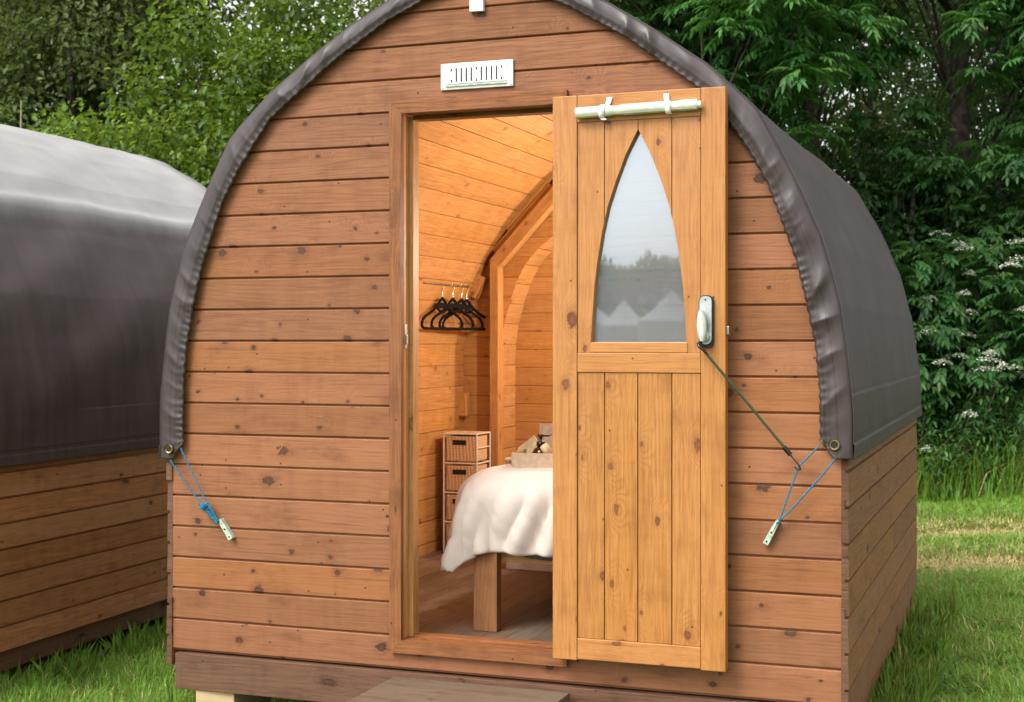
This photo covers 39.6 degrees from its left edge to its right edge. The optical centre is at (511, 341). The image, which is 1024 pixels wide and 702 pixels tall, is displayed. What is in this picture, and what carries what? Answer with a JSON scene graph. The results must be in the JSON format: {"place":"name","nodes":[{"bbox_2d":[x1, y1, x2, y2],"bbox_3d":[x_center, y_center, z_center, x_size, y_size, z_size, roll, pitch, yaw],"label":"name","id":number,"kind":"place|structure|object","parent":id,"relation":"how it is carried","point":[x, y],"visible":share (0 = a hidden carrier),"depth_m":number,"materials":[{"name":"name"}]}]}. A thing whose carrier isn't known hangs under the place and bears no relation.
{"place":"outdoors","nodes":[
{"label":"outdoors","id":0,"kind":"place"},
{"bbox_2d":[0,622,195,701],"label":"lawn grass","id":1,"kind":"structure","parent":0,"point":[126,668],"depth_m":6.06,"materials":[{"name":"green plant"}]},
{"bbox_2d":[443,431,490,551],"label":"drawer tower","id":2,"kind":"structure","parent":0,"point":[467,446],"depth_m":6.87,"materials":[{"name":"woven wicker"},{"name":"timber"}]},
{"bbox_2d":[0,493,1023,701],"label":"ground","id":3,"kind":"structure","parent":0,"point":[104,649],"depth_m":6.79,"materials":[{"name":"green plant"}]},
{"bbox_2d":[0,105,24,124],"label":"hedge shrub","id":4,"kind":"object","parent":3,"relation":"on","point":[2,108],"depth_m":11.25,"materials":[{"name":"green plant"}]},
{"bbox_2d":[20,101,21,127],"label":"dead stem","id":5,"kind":"object","parent":3,"relation":"on","point":[21,114],"visible":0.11,"depth_m":10.38,"materials":[{"name":"brown plant"}]},
{"bbox_2d":[35,640,95,664],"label":"timber block","id":6,"kind":"structure","parent":3,"relation":"on","point":[45,659],"depth_m":6.74,"materials":[{"name":"brown wood"}]},
{"bbox_2d":[0,0,198,126],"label":"broadleaf tree","id":7,"kind":"object","parent":3,"relation":"on","point":[81,62],"depth_m":19.07,"materials":[{"name":"green plant"}]},
{"bbox_2d":[0,0,205,162],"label":"broadleaf tree","id":8,"kind":"object","parent":3,"relation":"on","point":[29,51],"visible":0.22,"depth_m":13.57,"materials":[{"name":"green plant"}]},
{"bbox_2d":[0,0,237,160],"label":"broadleaf tree","id":9,"kind":"object","parent":3,"relation":"on","point":[75,65],"visible":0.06,"depth_m":14.29,"materials":[{"name":"green plant"}]},
{"bbox_2d":[26,101,233,187],"bbox_3d":[-2.952,-0.083,10.995,2.573,3.523,2.082,0,0,42],"label":"hedge shrub","id":10,"kind":"object","parent":3,"relation":"on","point":[103,134],"visible":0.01,"depth_m":10.81,"materials":[{"name":"green plant"}]},
{"bbox_2d":[45,0,354,166],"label":"broadleaf tree","id":11,"kind":"object","parent":3,"relation":"on","point":[223,16],"visible":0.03,"depth_m":15.30,"materials":[{"name":"green plant"}]},
{"bbox_2d":[97,0,357,187],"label":"hedge shrub","id":12,"kind":"object","parent":3,"relation":"on","point":[257,64],"visible":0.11,"depth_m":11.65,"materials":[{"name":"green plant"}]},
{"bbox_2d":[196,690,270,701],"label":"timber block","id":13,"kind":"structure","parent":3,"relation":"on","point":[206,696],"depth_m":5.03,"materials":[{"name":"beige wood"}]},
{"bbox_2d":[159,0,921,701],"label":"camping pod","id":14,"kind":"object","parent":13,"relation":"on","point":[607,214],"visible":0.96,"depth_m":4.76,"materials":[{"name":"wood"}]},
{"bbox_2d":[170,448,219,523],"bbox_3d":[-1.117,0.508,5.005,0.193,0.265,0.029,0,0,20],"label":"tie rope","id":15,"kind":"object","parent":14,"relation":"attached to","point":[209,511],"visible":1,"depth_m":4.99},
{"bbox_2d":[420,287,463,329],"bbox_3d":[-0.333,-0.168,6.812,0.014,0.230,0.400,0,0,27],"label":"coat hanger","id":16,"kind":"object","parent":14,"relation":"hanging from","point":[439,304],"visible":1,"depth_m":6.80,"materials":[{"name":"black plastic"}]},
{"bbox_2d":[430,283,474,329],"bbox_3d":[-0.287,-0.168,6.907,0.015,0.230,0.400,0,0,29],"label":"coat hanger","id":17,"kind":"object","parent":14,"relation":"hanging from","point":[454,305],"visible":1,"depth_m":6.92,"materials":[{"name":"black plastic"}]},
{"bbox_2d":[438,284,483,329],"bbox_3d":[-0.249,-0.168,7.010,0.014,0.230,0.400,0,0,31],"label":"coat hanger","id":18,"kind":"object","parent":14,"relation":"hanging from","point":[464,306],"visible":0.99,"depth_m":7.02,"materials":[{"name":"black plastic"}]},
{"bbox_2d":[442,287,485,330],"bbox_3d":[-0.226,-0.168,7.098,0.014,0.230,0.400,0,0,35],"label":"coat hanger","id":19,"kind":"object","parent":14,"relation":"hanging from","point":[470,306],"visible":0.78,"depth_m":7.11,"materials":[{"name":"black plastic"}]},
{"bbox_2d":[474,553,552,631],"bbox_3d":[0.691,0.800,5.764,1.045,0.440,1.991,0,0,20],"label":"bed","id":20,"kind":"object","parent":14,"relation":"on","point":[487,592],"visible":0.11,"depth_m":4.99,"materials":[{"name":"wood"}]},
{"bbox_2d":[440,464,552,571],"bbox_3d":[0.614,0.669,5.687,1.179,0.463,1.965,0,0,20],"label":"duvet","id":21,"kind":"object","parent":20,"relation":"on","point":[507,508],"visible":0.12,"depth_m":4.96,"materials":[{"name":"beige fabric"}]},
{"bbox_2d":[512,423,552,467],"bbox_3d":[0.190,0.392,5.179,0.320,0.164,0.293,0,0,14],"label":"gift box","id":22,"kind":"object","parent":21,"relation":"on","point":[522,459],"visible":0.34,"depth_m":5.07,"materials":[{"name":"beige cardboard"}]},
{"bbox_2d":[518,435,537,452],"bbox_3d":[0.080,0.416,5.256,0.130,0.134,0.026,0,0,39],"label":"booklet","id":23,"kind":"object","parent":22,"relation":"in","point":[529,445],"visible":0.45,"depth_m":5.26,"materials":[{"name":"beige paper"}]},
{"bbox_2d":[532,434,549,452],"bbox_3d":[0.105,0.402,5.176,0.065,0.126,0.064,0,0,20],"label":"pump bottle","id":24,"kind":"object","parent":22,"relation":"in","point":[539,444],"visible":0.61,"depth_m":5.16,"materials":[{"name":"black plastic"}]},
{"bbox_2d":[540,443,552,453],"bbox_3d":[0.138,0.412,5.111,0.076,0.091,0.035,0,0,-18],"label":"wrapped tube","id":25,"kind":"object","parent":22,"relation":"in","point":[545,448],"visible":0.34,"depth_m":5.09,"materials":[{"name":"beige paper"}]},
{"bbox_2d":[553,86,729,671],"bbox_3d":[0.388,0.116,4.392,0.560,1.775,0.096,0,0,20],"label":"door","id":26,"kind":"structure","parent":14,"relation":"in","point":[640,429],"depth_m":4.40,"materials":[{"name":"wood"}]},
{"bbox_2d":[696,341,800,470],"bbox_3d":[0.712,0.193,4.281,0.312,0.392,0.023,0,0,4],"label":"bungee cord","id":27,"kind":"object","parent":14,"relation":"attached to","point":[787,451],"visible":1,"depth_m":4.28,"materials":[{"name":"dark black elastic cord"},{"name":"black plastic"},{"name":"metal"}]},
{"bbox_2d":[776,446,835,523],"bbox_3d":[0.881,0.434,4.269,0.182,0.243,0.019,0,0,22],"label":"tie rope","id":28,"kind":"object","parent":14,"relation":"attached to","point":[816,481],"visible":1,"depth_m":4.27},
{"bbox_2d":[257,0,385,92],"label":"hedge shrub","id":29,"kind":"object","parent":3,"relation":"on","point":[370,3],"depth_m":11.91,"materials":[{"name":"green plant"}]},
{"bbox_2d":[278,0,387,66],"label":"broadleaf tree","id":30,"kind":"object","parent":3,"relation":"on","point":[359,11],"depth_m":15.99,"materials":[{"name":"green plant"}]},
{"bbox_2d":[347,677,569,701],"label":"wooden step","id":31,"kind":"object","parent":3,"relation":"on","point":[397,689],"visible":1,"depth_m":4.51,"materials":[{"name":"brown wood"}]},
{"bbox_2d":[0,589,965,701],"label":"base grass","id":32,"kind":"structure","parent":3,"relation":"on","point":[902,678],"depth_m":5.99,"materials":[{"name":"green plant"}]},
{"bbox_2d":[385,0,630,12],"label":"hedge shrub","id":33,"kind":"object","parent":3,"relation":"on","point":[628,2],"depth_m":11.90,"materials":[{"name":"green plant"}]},
{"bbox_2d":[620,0,883,214],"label":"broadleaf tree","id":34,"kind":"object","parent":3,"relation":"on","point":[794,107],"depth_m":15.42,"materials":[{"name":"green plant"}]},
{"bbox_2d":[605,0,906,157],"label":"ash tree","id":35,"kind":"object","parent":3,"relation":"on","point":[715,34],"visible":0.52,"depth_m":11.45,"materials":[{"name":"green plant"}]},
{"bbox_2d":[736,0,938,169],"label":"ash tree","id":36,"kind":"object","parent":3,"relation":"on","point":[889,54],"visible":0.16,"depth_m":13.16,"materials":[{"name":"green plant"}]},
{"bbox_2d":[763,0,1023,245],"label":"broadleaf tree","id":37,"kind":"object","parent":3,"relation":"on","point":[867,104],"visible":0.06,"depth_m":17.26,"materials":[{"name":"green plant"}]},
{"bbox_2d":[764,0,1023,213],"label":"broadleaf tree","id":38,"kind":"object","parent":3,"relation":"on","point":[896,103],"visible":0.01,"depth_m":20.07,"materials":[{"name":"green plant"}]},
{"bbox_2d":[890,623,898,659],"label":"timber block","id":39,"kind":"structure","parent":3,"relation":"on","point":[897,628],"depth_m":5.90,"materials":[{"name":"brown wood"}]},
{"bbox_2d":[880,224,925,291],"bbox_3d":[2.539,-0.147,13.515,2.786,3.310,2.354,0,0,20],"label":"understorey bush","id":40,"kind":"object","parent":3,"relation":"on","point":[882,229],"visible":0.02,"depth_m":12.68,"materials":[{"name":"green plant"}]},
{"bbox_2d":[796,95,1023,340],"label":"understorey bush","id":41,"kind":"object","parent":3,"relation":"on","point":[948,192],"visible":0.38,"depth_m":12.87,"materials":[{"name":"green plant"}]},
{"bbox_2d":[825,117,1023,438],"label":"understorey bush","id":42,"kind":"object","parent":3,"relation":"on","point":[864,173],"visible":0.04,"depth_m":13.12,"materials":[{"name":"green plant"}]},
{"bbox_2d":[846,0,1023,422],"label":"ash tree","id":43,"kind":"object","parent":3,"relation":"on","point":[959,115],"visible":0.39,"depth_m":13.53,"materials":[{"name":"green plant"}]},
{"bbox_2d":[917,437,953,489],"bbox_3d":[3.423,1.141,12.092,0.725,0.825,0.631,0,0,20],"label":"hedge weed","id":44,"kind":"object","parent":3,"relation":"on","point":[932,459],"visible":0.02,"depth_m":11.89,"materials":[{"name":"green plant"}]},
{"bbox_2d":[860,0,1023,227],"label":"broadleaf tree","id":45,"kind":"object","parent":3,"relation":"on","point":[1003,96],"visible":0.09,"depth_m":16.25,"materials":[{"name":"green plant"}]},
{"bbox_2d":[915,404,971,500],"bbox_3d":[3.413,0.920,11.862,0.737,1.068,0.765,0,0,-21],"label":"hedge weed","id":46,"kind":"object","parent":3,"relation":"on","point":[918,446],"visible":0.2,"depth_m":11.76,"materials":[{"name":"green plant"}]},
{"bbox_2d":[890,238,1002,439],"bbox_3d":[3.330,0.292,12.304,1.752,2.311,1.276,0,0,20],"label":"elder bush","id":47,"kind":"object","parent":3,"relation":"on","point":[931,336],"visible":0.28,"depth_m":11.97,"materials":[{"name":"green plant"}]},
{"bbox_2d":[870,566,1023,701],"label":"lawn grass","id":48,"kind":"structure","parent":3,"relation":"on","point":[983,636],"depth_m":6.10,"materials":[{"name":"green plant"}]},
{"bbox_2d":[915,393,979,484],"bbox_3d":[3.369,0.955,12.066,1.173,1.056,0.706,0,0,20],"label":"hedge weed","id":49,"kind":"object","parent":3,"relation":"on","point":[946,422],"visible":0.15,"depth_m":11.95,"materials":[{"name":"green plant"}]},
{"bbox_2d":[917,408,979,495],"bbox_3d":[3.600,1.036,12.000,0.826,1.084,0.714,0,0,1],"label":"cow parsley","id":50,"kind":"object","parent":3,"relation":"on","point":[926,447],"visible":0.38,"depth_m":11.84,"materials":[{"name":"green plant"}]},
{"bbox_2d":[917,393,989,496],"bbox_3d":[3.618,0.955,12.104,0.864,1.042,0.575,0,0,20],"label":"hedge weed","id":51,"kind":"object","parent":3,"relation":"on","point":[952,433],"visible":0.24,"depth_m":11.99,"materials":[{"name":"green plant"}]},
{"bbox_2d":[890,229,1023,455],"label":"elder bush","id":52,"kind":"object","parent":3,"relation":"on","point":[976,308],"visible":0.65,"depth_m":12.21,"materials":[{"name":"green plant"}]},
{"bbox_2d":[900,138,1023,433],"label":"understorey bush","id":53,"kind":"object","parent":3,"relation":"on","point":[992,191],"visible":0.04,"depth_m":13.20,"materials":[{"name":"green plant"}]},
{"bbox_2d":[935,0,1023,254],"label":"ash tree","id":54,"kind":"object","parent":3,"relation":"on","point":[1009,71],"visible":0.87,"depth_m":12.78,"materials":[{"name":"green plant"}]},
{"bbox_2d":[936,384,1023,494],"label":"hedge weed","id":55,"kind":"object","parent":3,"relation":"on","point":[1019,409],"visible":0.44,"depth_m":11.92,"materials":[{"name":"green plant"}]},
{"bbox_2d":[949,349,1019,494],"bbox_3d":[3.921,0.771,11.989,0.728,1.416,0.696,0,0,35],"label":"cow parsley","id":56,"kind":"object","parent":3,"relation":"on","point":[987,402],"visible":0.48,"depth_m":11.88,"materials":[{"name":"green plant"}]},
{"bbox_2d":[954,426,1021,496],"bbox_3d":[4.023,1.078,11.973,0.744,0.742,0.693,0,0,20],"label":"hedge weed","id":57,"kind":"object","parent":3,"relation":"on","point":[998,447],"visible":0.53,"depth_m":11.82,"materials":[{"name":"green plant"}]},
{"bbox_2d":[986,393,1023,487],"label":"hedge weed","id":58,"kind":"object","parent":3,"relation":"on","point":[1014,428],"visible":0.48,"depth_m":11.90,"materials":[{"name":"green plant"}]},
{"bbox_2d":[998,409,1023,476],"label":"hedge weed","id":59,"kind":"object","parent":3,"relation":"on","point":[1011,441],"visible":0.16,"depth_m":11.93,"materials":[{"name":"green plant"}]},
{"bbox_3d":[-1.822,1.432,7.753,0.200,0.244,0.200,0,0,20],"label":"timber block","id":60,"kind":"object","parent":3,"relation":"on","visible":0},
{"bbox_2d":[0,124,206,671],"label":"camping pod","id":61,"kind":"object","parent":60,"relation":"on","point":[93,239],"visible":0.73,"depth_m":6.76,"materials":[{"name":"fabric"}]},
{"bbox_2d":[36,0,998,214],"label":"sky","id":62,"kind":"structure","parent":0,"point":[235,2],"materials":[{"name":"white"}]},
{"bbox_2d":[505,457,552,571],"bbox_3d":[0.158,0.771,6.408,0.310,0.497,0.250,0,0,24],"label":"bed frame","id":63,"kind":"object","parent":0,"point":[531,567],"visible":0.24,"depth_m":6.32,"materials":[{"name":"wood"}]},
{"bbox_2d":[913,490,1023,602],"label":"lawn grass","id":64,"kind":"structure","parent":0,"point":[945,509],"depth_m":8.92,"materials":[{"name":"green plant"}]},
{"bbox_2d":[916,418,1023,503],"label":"tall grass","id":65,"kind":"structure","parent":0,"point":[971,491],"depth_m":11.70,"materials":[{"name":"green plant"}]}
]}

